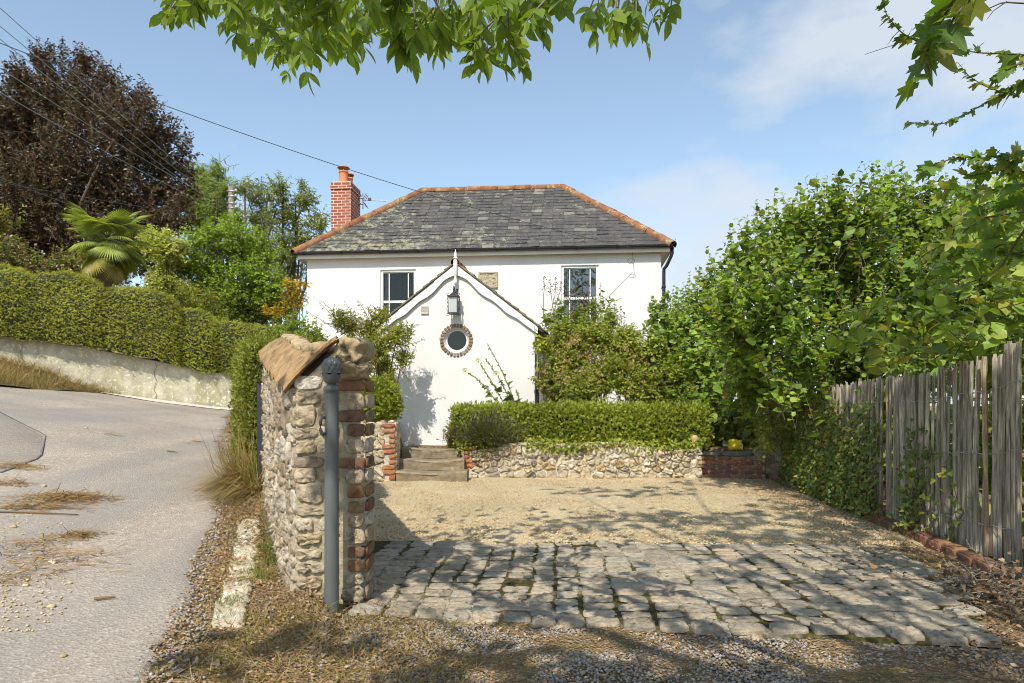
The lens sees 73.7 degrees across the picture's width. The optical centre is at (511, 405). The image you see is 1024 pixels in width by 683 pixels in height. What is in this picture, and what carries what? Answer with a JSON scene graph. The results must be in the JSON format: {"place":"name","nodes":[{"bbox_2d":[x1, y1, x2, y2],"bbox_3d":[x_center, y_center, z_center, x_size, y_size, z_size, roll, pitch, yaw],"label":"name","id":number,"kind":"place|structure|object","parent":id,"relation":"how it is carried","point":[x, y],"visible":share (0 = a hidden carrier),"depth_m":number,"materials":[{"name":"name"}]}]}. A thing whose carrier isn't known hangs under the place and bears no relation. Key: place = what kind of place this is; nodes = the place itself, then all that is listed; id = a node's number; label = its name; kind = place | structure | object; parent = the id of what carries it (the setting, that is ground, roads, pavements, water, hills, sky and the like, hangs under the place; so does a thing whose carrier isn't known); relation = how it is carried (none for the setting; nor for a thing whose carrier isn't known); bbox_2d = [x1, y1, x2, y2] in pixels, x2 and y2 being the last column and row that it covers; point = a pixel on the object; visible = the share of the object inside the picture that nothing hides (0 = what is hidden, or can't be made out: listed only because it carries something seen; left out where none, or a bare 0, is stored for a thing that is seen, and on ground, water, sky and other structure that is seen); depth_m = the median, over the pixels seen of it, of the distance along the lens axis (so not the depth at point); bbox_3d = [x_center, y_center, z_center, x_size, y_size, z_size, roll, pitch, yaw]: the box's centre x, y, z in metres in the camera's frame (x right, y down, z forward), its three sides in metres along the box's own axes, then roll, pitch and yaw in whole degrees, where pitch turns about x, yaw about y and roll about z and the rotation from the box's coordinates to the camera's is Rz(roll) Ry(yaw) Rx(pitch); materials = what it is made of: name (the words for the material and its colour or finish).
{"place":"outdoors","nodes":[
{"label":"outdoors","id":0,"kind":"place"},
{"bbox_2d":[0,371,113,394],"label":"short grass","id":1,"kind":"structure","parent":0,"point":[44,383],"depth_m":13.23,"materials":[{"name":"brown plant"}]},
{"bbox_2d":[0,348,131,394],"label":"dry grass","id":2,"kind":"structure","parent":0,"point":[47,374],"depth_m":13.46,"materials":[{"name":"brown plant"}]},
{"bbox_2d":[0,385,229,682],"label":"road","id":3,"kind":"structure","parent":0,"point":[152,526],"depth_m":4.96,"materials":[{"name":"grey asphalt"}]},
{"bbox_2d":[0,414,42,471],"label":"road patch","id":4,"kind":"object","parent":3,"relation":"on","point":[19,442],"visible":0.94,"depth_m":7.64,"materials":[{"name":"grey asphalt"}]},
{"bbox_2d":[0,412,46,472],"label":"tar seam","id":5,"kind":"object","parent":3,"relation":"on","point":[35,459],"visible":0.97,"depth_m":7.24,"materials":[{"name":"asphalt"}]},
{"bbox_2d":[0,510,78,514],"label":"stick","id":6,"kind":"object","parent":3,"relation":"on","point":[35,512],"visible":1,"depth_m":5.22,"materials":[{"name":"wood"}]},
{"bbox_2d":[0,427,87,657],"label":"road stones","id":7,"kind":"object","parent":3,"relation":"on","point":[51,606],"visible":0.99,"depth_m":3.73,"materials":[{"name":"beige stone"}]},
{"bbox_2d":[94,596,115,599],"bbox_3d":[-2.167,1.026,3.634,0.102,0.014,0.022,0,0,-20],"label":"stick","id":8,"kind":"object","parent":3,"relation":"on","point":[102,597],"visible":1,"depth_m":3.63,"materials":[{"name":"wood"}]},
{"bbox_2d":[0,432,229,585],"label":"straw debris","id":9,"kind":"object","parent":3,"relation":"on","point":[63,496],"visible":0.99,"depth_m":5.31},
{"bbox_2d":[101,392,230,409],"bbox_3d":[-7.161,-0.099,15.164,3.600,0.414,0.600,0,0,-33],"label":"gutter strip","id":10,"kind":"object","parent":3,"relation":"on","point":[173,402],"visible":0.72,"depth_m":14.99,"materials":[{"name":"concrete"}]},
{"bbox_2d":[0,0,1023,405],"label":"sky","id":11,"kind":"structure","parent":0,"point":[742,101],"materials":[{"name":"blue"}]},
{"bbox_2d":[38,340,1023,682],"bbox_3d":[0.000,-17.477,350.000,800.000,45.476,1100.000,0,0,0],"label":"ground","id":12,"kind":"structure","parent":0,"point":[902,672],"depth_m":3.11,"materials":[{"name":"soil"}]},
{"bbox_2d":[0,203,25,263],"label":"light shrub","id":13,"kind":"object","parent":12,"relation":"on","point":[4,226],"visible":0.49,"depth_m":21.87,"materials":[{"name":"green plant"}]},
{"bbox_2d":[0,232,47,274],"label":"rose bush","id":14,"kind":"object","parent":12,"relation":"on","point":[27,258],"visible":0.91,"depth_m":17.04,"materials":[{"name":"green plant"}]},
{"bbox_2d":[34,238,100,345],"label":"rose bush","id":15,"kind":"object","parent":12,"relation":"on","point":[67,259],"visible":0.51,"depth_m":17.07,"materials":[{"name":"green plant"}]},
{"bbox_2d":[0,36,204,344],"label":"copper beech","id":16,"kind":"object","parent":12,"relation":"on","point":[45,226],"visible":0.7,"depth_m":31.62,"materials":[{"name":"brown plant"}]},
{"bbox_2d":[62,201,153,351],"bbox_3d":[-9.852,-3.016,16.643,2.134,3.707,2.241,0,0,0],"label":"palm tree","id":17,"kind":"object","parent":12,"relation":"on","point":[107,269],"visible":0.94,"depth_m":16.39,"materials":[{"name":"green plant"}]},
{"bbox_2d":[0,336,232,407],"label":"concrete retaining wall","id":18,"kind":"structure","parent":12,"relation":"on","point":[144,377],"depth_m":14.78,"materials":[{"name":"beige concrete"}]},
{"bbox_2d":[0,262,277,373],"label":"clipped hedge","id":19,"kind":"object","parent":18,"relation":"on","point":[67,307],"visible":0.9,"depth_m":14.46,"materials":[{"name":"plant"}]},
{"bbox_2d":[133,223,202,307],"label":"lime shrub","id":20,"kind":"object","parent":12,"relation":"on","point":[168,255],"visible":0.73,"depth_m":19.15,"materials":[{"name":"green plant"}]},
{"bbox_2d":[173,277,230,322],"bbox_3d":[-8.184,-2.113,17.755,1.726,2.412,1.052,0,0,31],"label":"peach tree","id":21,"kind":"object","parent":12,"relation":"on","point":[204,303],"visible":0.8,"depth_m":17.66,"materials":[{"name":"green plant"}]},
{"bbox_2d":[160,408,263,508],"bbox_3d":[-2.436,0.531,6.457,2.048,1.043,1.778,0,0,41],"label":"grass tuft","id":22,"kind":"object","parent":12,"relation":"on","point":[238,476],"visible":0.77,"depth_m":6.22,"materials":[{"name":"plant"}]},
{"bbox_2d":[177,155,254,309],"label":"willow tree","id":23,"kind":"object","parent":12,"relation":"on","point":[220,186],"visible":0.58,"depth_m":45.28,"materials":[{"name":"green plant"}]},
{"bbox_2d":[227,186,236,267],"bbox_3d":[-12.263,-5.504,30.000,0.450,8.214,0.300,0,0,0],"label":"utility pole","id":24,"kind":"object","parent":12,"relation":"on","point":[231,195],"visible":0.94,"depth_m":29.89,"materials":[{"name":"grey wood"}]},
{"bbox_2d":[0,182,206,216],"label":"overhead wire","id":25,"kind":"object","parent":24,"relation":"attached to","point":[96,199],"visible":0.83,"depth_m":18.46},
{"bbox_2d":[0,68,214,199],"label":"overhead wire","id":26,"kind":"object","parent":24,"relation":"attached to","point":[89,125],"visible":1,"depth_m":13.75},
{"bbox_2d":[0,92,221,210],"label":"overhead wire","id":27,"kind":"object","parent":24,"relation":"attached to","point":[90,143],"visible":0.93,"depth_m":14.12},
{"bbox_2d":[0,8,228,202],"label":"overhead wire","id":28,"kind":"object","parent":24,"relation":"attached to","point":[96,93],"visible":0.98,"depth_m":13.15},
{"bbox_2d":[0,39,228,212],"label":"overhead wire","id":29,"kind":"object","parent":24,"relation":"attached to","point":[93,113],"visible":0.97,"depth_m":13.66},
{"bbox_2d":[0,26,230,208],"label":"overhead wire","id":30,"kind":"object","parent":24,"relation":"attached to","point":[97,106],"visible":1,"depth_m":13.47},
{"bbox_2d":[211,518,258,627],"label":"kerb","id":31,"kind":"structure","parent":12,"relation":"on","point":[240,589],"depth_m":3.85,"materials":[{"name":"concrete"}]},
{"bbox_2d":[174,209,299,325],"bbox_3d":[-8.284,-3.443,20.364,3.676,5.077,2.906,0,0,-24],"label":"green bush","id":32,"kind":"object","parent":12,"relation":"on","point":[233,244],"visible":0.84,"depth_m":19.91,"materials":[{"name":"green plant"}]},
{"bbox_2d":[257,382,263,485],"bbox_3d":[-2.293,0.361,6.250,0.084,1.137,0.082,0,0,-27],"label":"marker post","id":33,"kind":"object","parent":12,"relation":"on","point":[260,412],"visible":0.5,"depth_m":6.22,"materials":[{"name":"black plastic"}]},
{"bbox_2d":[227,328,317,468],"bbox_3d":[-2.814,-0.135,8.180,1.147,1.730,3.279,0,0,-22],"label":"privet hedge","id":34,"kind":"object","parent":12,"relation":"on","point":[246,376],"visible":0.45,"depth_m":6.86,"materials":[{"name":"green plant"}]},
{"bbox_2d":[232,170,330,326],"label":"willow tree","id":35,"kind":"object","parent":12,"relation":"on","point":[265,214],"visible":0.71,"depth_m":43.38,"materials":[{"name":"green plant"}]},
{"bbox_2d":[261,275,312,323],"bbox_3d":[-4.855,-1.029,14.684,0.950,3.525,1.052,0,0,-30],"label":"young autumn tree","id":36,"kind":"object","parent":12,"relation":"on","point":[292,287],"visible":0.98,"depth_m":14.55,"materials":[{"name":"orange plant"}]},
{"bbox_2d":[267,307,330,341],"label":"corner shrub","id":37,"kind":"object","parent":12,"relation":"on","point":[292,325],"visible":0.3,"depth_m":10.18,"materials":[{"name":"green plant"}]},
{"bbox_2d":[259,333,376,604],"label":"stone pier wall","id":38,"kind":"structure","parent":12,"relation":"on","point":[293,384],"depth_m":3.85,"materials":[{"name":"stone"}]},
{"bbox_2d":[319,357,341,615],"bbox_3d":[-0.970,0.561,3.666,0.114,1.637,0.104,0,0,0],"label":"gate post","id":39,"kind":"object","parent":12,"relation":"on","point":[331,373],"visible":0.98,"depth_m":3.63,"materials":[{"name":"grey metal"}]},
{"bbox_2d":[171,487,553,682],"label":"dry turf","id":40,"kind":"structure","parent":12,"relation":"on","point":[352,651],"depth_m":3.17,"materials":[{"name":"brown plant"}]},
{"bbox_2d":[306,295,424,385],"bbox_3d":[-2.503,-0.522,11.778,2.066,2.716,1.037,0,0,0],"label":"sapling","id":41,"kind":"object","parent":12,"relation":"on","point":[366,328],"visible":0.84,"depth_m":11.67,"materials":[{"name":"green plant"}]},
{"bbox_2d":[138,507,592,682],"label":"green grass tufts","id":42,"kind":"object","parent":12,"relation":"on","point":[268,547],"visible":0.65,"depth_m":3.82,"materials":[{"name":"plant"}]},
{"bbox_2d":[361,419,400,481],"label":"stone pier","id":43,"kind":"structure","parent":12,"relation":"on","point":[386,436],"depth_m":10.08,"materials":[{"name":"beige stone"}]},
{"bbox_2d":[361,374,406,422],"bbox_3d":[-2.090,-0.070,10.371,1.019,0.859,0.873,0,0,0],"label":"box ball","id":44,"kind":"object","parent":43,"relation":"on","point":[388,403],"visible":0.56,"depth_m":10.15,"materials":[{"name":"green plant"}]},
{"bbox_2d":[149,0,681,96],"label":"ash tree","id":45,"kind":"object","parent":12,"relation":"on","point":[336,32],"visible":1,"depth_m":1.99,"materials":[{"name":"green plant"}]},
{"bbox_2d":[395,444,467,481],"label":"stone steps","id":46,"kind":"structure","parent":12,"relation":"on","point":[422,464],"depth_m":10.36,"materials":[{"name":"beige stone"}]},
{"bbox_2d":[434,418,460,447],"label":"dead lavender","id":47,"kind":"object","parent":46,"relation":"on","point":[450,438],"visible":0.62,"depth_m":10.68,"materials":[{"name":"plant"}]},
{"bbox_2d":[290,165,676,445],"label":"house","id":48,"kind":"structure","parent":12,"relation":"on","point":[413,256],"depth_m":15.62,"materials":[{"name":"white paint"}]},
{"bbox_2d":[0,177,304,278],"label":"overhead wire","id":49,"kind":"object","parent":48,"relation":"attached to","point":[141,230],"visible":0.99,"depth_m":13.13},
{"bbox_2d":[0,43,630,247],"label":"overhead wire","id":50,"kind":"object","parent":48,"relation":"attached to","point":[281,146],"visible":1,"depth_m":10.65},
{"bbox_2d":[358,193,386,208],"bbox_3d":[-3.788,-5.582,18.631,0.852,0.420,0.203,0,0,11],"label":"tv aerial","id":51,"kind":"object","parent":48,"relation":"attached to","point":[363,200],"visible":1,"depth_m":18.66,"materials":[{"name":"metal"}]},
{"bbox_2d":[381,269,415,313],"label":"window","id":52,"kind":"structure","parent":48,"relation":"in","point":[395,290],"depth_m":18.11,"materials":[{"name":"white paint"}]},
{"bbox_2d":[447,286,459,315],"bbox_3d":[-1.059,-1.897,12.457,0.250,0.560,0.278,0,0,5],"label":"wall lantern","id":53,"kind":"object","parent":48,"relation":"attached to","point":[452,302],"depth_m":12.36,"materials":[{"name":"glass"}]},
{"bbox_2d":[439,323,472,356],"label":"round window","id":54,"kind":"structure","parent":48,"relation":"in","point":[456,340],"depth_m":12.61,"materials":[{"name":"brick"}]},
{"bbox_2d":[478,272,497,287],"bbox_3d":[-0.550,-2.876,15.682,0.444,0.363,0.050,0,0,5],"label":"wall plaque","id":55,"kind":"object","parent":48,"relation":"attached to","point":[490,279],"depth_m":15.67,"materials":[{"name":"stone"}]},
{"bbox_2d":[561,265,598,321],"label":"window","id":56,"kind":"structure","parent":48,"relation":"in","point":[582,279],"depth_m":17.69,"materials":[{"name":"white paint"}]},
{"bbox_2d":[485,343,525,403],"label":"hollyhock","id":57,"kind":"object","parent":12,"relation":"on","point":[509,397],"visible":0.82,"depth_m":11.59,"materials":[{"name":"green plant"}]},
{"bbox_2d":[125,433,1023,682],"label":"loose stones","id":58,"kind":"object","parent":12,"relation":"on","point":[607,659],"visible":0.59,"depth_m":3.08,"materials":[{"name":"grey gravel"}]},
{"bbox_2d":[442,398,714,448],"bbox_3d":[1.067,0.355,11.051,4.368,0.945,1.029,0,0,0],"label":"box hedge","id":59,"kind":"object","parent":12,"relation":"on","point":[590,421],"visible":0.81,"depth_m":10.71,"materials":[{"name":"green plant"}]},
{"bbox_2d":[462,358,503,403],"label":"hollyhock","id":60,"kind":"object","parent":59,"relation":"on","point":[478,361],"visible":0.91,"depth_m":11.59,"materials":[{"name":"green plant"}]},
{"bbox_2d":[135,477,1023,682],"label":"leaf litter","id":61,"kind":"object","parent":12,"relation":"on","point":[977,659],"visible":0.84,"depth_m":3.34,"materials":[{"name":"brown plant"}]},
{"bbox_2d":[460,435,702,478],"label":"retaining wall","id":62,"kind":"structure","parent":12,"relation":"on","point":[512,460],"depth_m":10.53,"materials":[{"name":"stone"}]},
{"bbox_2d":[436,403,543,448],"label":"lavender","id":63,"kind":"object","parent":62,"relation":"on","point":[485,433],"visible":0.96,"depth_m":10.48,"materials":[{"name":"green plant"}]},
{"bbox_2d":[452,433,707,462],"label":"trailing ivy","id":64,"kind":"object","parent":62,"relation":"on","point":[694,444],"visible":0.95,"depth_m":10.52,"materials":[{"name":"green plant"}]},
{"bbox_2d":[539,276,644,402],"bbox_3d":[1.528,-0.794,12.728,2.358,3.260,1.420,0,0,0],"label":"lilac bush","id":65,"kind":"object","parent":12,"relation":"on","point":[556,314],"visible":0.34,"depth_m":12.66,"materials":[{"name":"green plant"}]},
{"bbox_2d":[528,315,687,403],"bbox_3d":[1.677,-0.362,11.754,2.796,2.400,1.513,0,0,0],"label":"flowering shrub","id":66,"kind":"object","parent":12,"relation":"on","point":[622,361],"visible":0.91,"depth_m":11.68,"materials":[{"name":"green plant"}]},
{"bbox_2d":[361,477,922,546],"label":"gravel drive","id":67,"kind":"structure","parent":12,"relation":"on","point":[512,533],"depth_m":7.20,"materials":[{"name":"beige gravel"}]},
{"bbox_2d":[340,541,1001,647],"bbox_3d":[0.924,1.127,4.371,4.258,0.112,2.419,0,0,0],"label":"cobbled apron","id":68,"kind":"object","parent":12,"relation":"on","point":[648,609],"visible":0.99,"depth_m":4.10,"materials":[{"name":"stone"}]},
{"bbox_2d":[638,246,746,445],"bbox_3d":[3.324,-0.889,12.357,2.359,3.794,2.825,0,0,32],"label":"hazel bush","id":69,"kind":"object","parent":12,"relation":"on","point":[683,329],"visible":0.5,"depth_m":11.87,"materials":[{"name":"green plant"}]},
{"bbox_2d":[701,450,763,478],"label":"brick wall","id":70,"kind":"structure","parent":12,"relation":"on","point":[728,464],"depth_m":10.50,"materials":[{"name":"red brick"}]},
{"bbox_2d":[727,439,742,450],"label":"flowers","id":71,"kind":"object","parent":70,"relation":"on","point":[735,444],"visible":1,"depth_m":10.77,"materials":[{"name":"yellow plant"}]},
{"bbox_2d":[707,391,761,450],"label":"dark creeper","id":72,"kind":"object","parent":12,"relation":"on","point":[734,433],"visible":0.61,"depth_m":11.01,"materials":[{"name":"green plant"}]},
{"bbox_2d":[688,367,785,446],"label":"hazel shoots","id":73,"kind":"object","parent":12,"relation":"on","point":[720,432],"visible":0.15,"depth_m":11.04,"materials":[{"name":"green plant"}]},
{"bbox_2d":[742,375,820,478],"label":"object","id":74,"kind":"object","parent":12,"relation":"on","point":[766,443],"visible":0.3,"depth_m":9.07,"materials":[{"name":"green plant"}]},
{"bbox_2d":[692,160,1023,489],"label":"hazel bush","id":75,"kind":"object","parent":12,"relation":"on","point":[781,310],"visible":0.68,"depth_m":8.33,"materials":[{"name":"green plant"}]},
{"bbox_2d":[766,473,1013,579],"bbox_3d":[3.602,1.113,7.479,0.219,0.168,6.147,0,0,8],"label":"brick edging","id":76,"kind":"object","parent":12,"relation":"on","point":[926,539],"visible":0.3,"depth_m":5.30,"materials":[{"name":"red brick"}]},
{"bbox_2d":[775,337,1023,566],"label":"paling fence","id":77,"kind":"object","parent":12,"relation":"on","point":[910,398],"visible":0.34,"depth_m":5.34,"materials":[{"name":"wood"}]},
{"bbox_2d":[775,386,972,542],"bbox_3d":[3.592,0.508,7.601,0.396,1.413,4.889,0,0,6],"label":"ivy","id":78,"kind":"object","parent":77,"relation":"attached to","point":[823,473],"visible":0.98,"depth_m":7.00,"materials":[{"name":"green plant"}]},
{"bbox_2d":[811,179,1023,526],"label":"hazel bush","id":79,"kind":"object","parent":12,"relation":"on","point":[980,340],"visible":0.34,"depth_m":5.28,"materials":[{"name":"green plant"}]},
{"bbox_2d":[863,540,1023,624],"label":"dead ivy stems","id":80,"kind":"object","parent":12,"relation":"on","point":[956,577],"visible":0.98,"depth_m":4.13,"materials":[{"name":"brown plant"}]},
{"bbox_2d":[867,0,1023,296],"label":"maple tree","id":81,"kind":"object","parent":12,"relation":"on","point":[936,34],"visible":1,"depth_m":2.96,"materials":[{"name":"green plant"}]},
{"bbox_2d":[941,152,1023,432],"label":"pale tree","id":82,"kind":"object","parent":12,"relation":"on","point":[994,179],"visible":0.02,"depth_m":14.65,"materials":[{"name":"green plant"}]}
]}

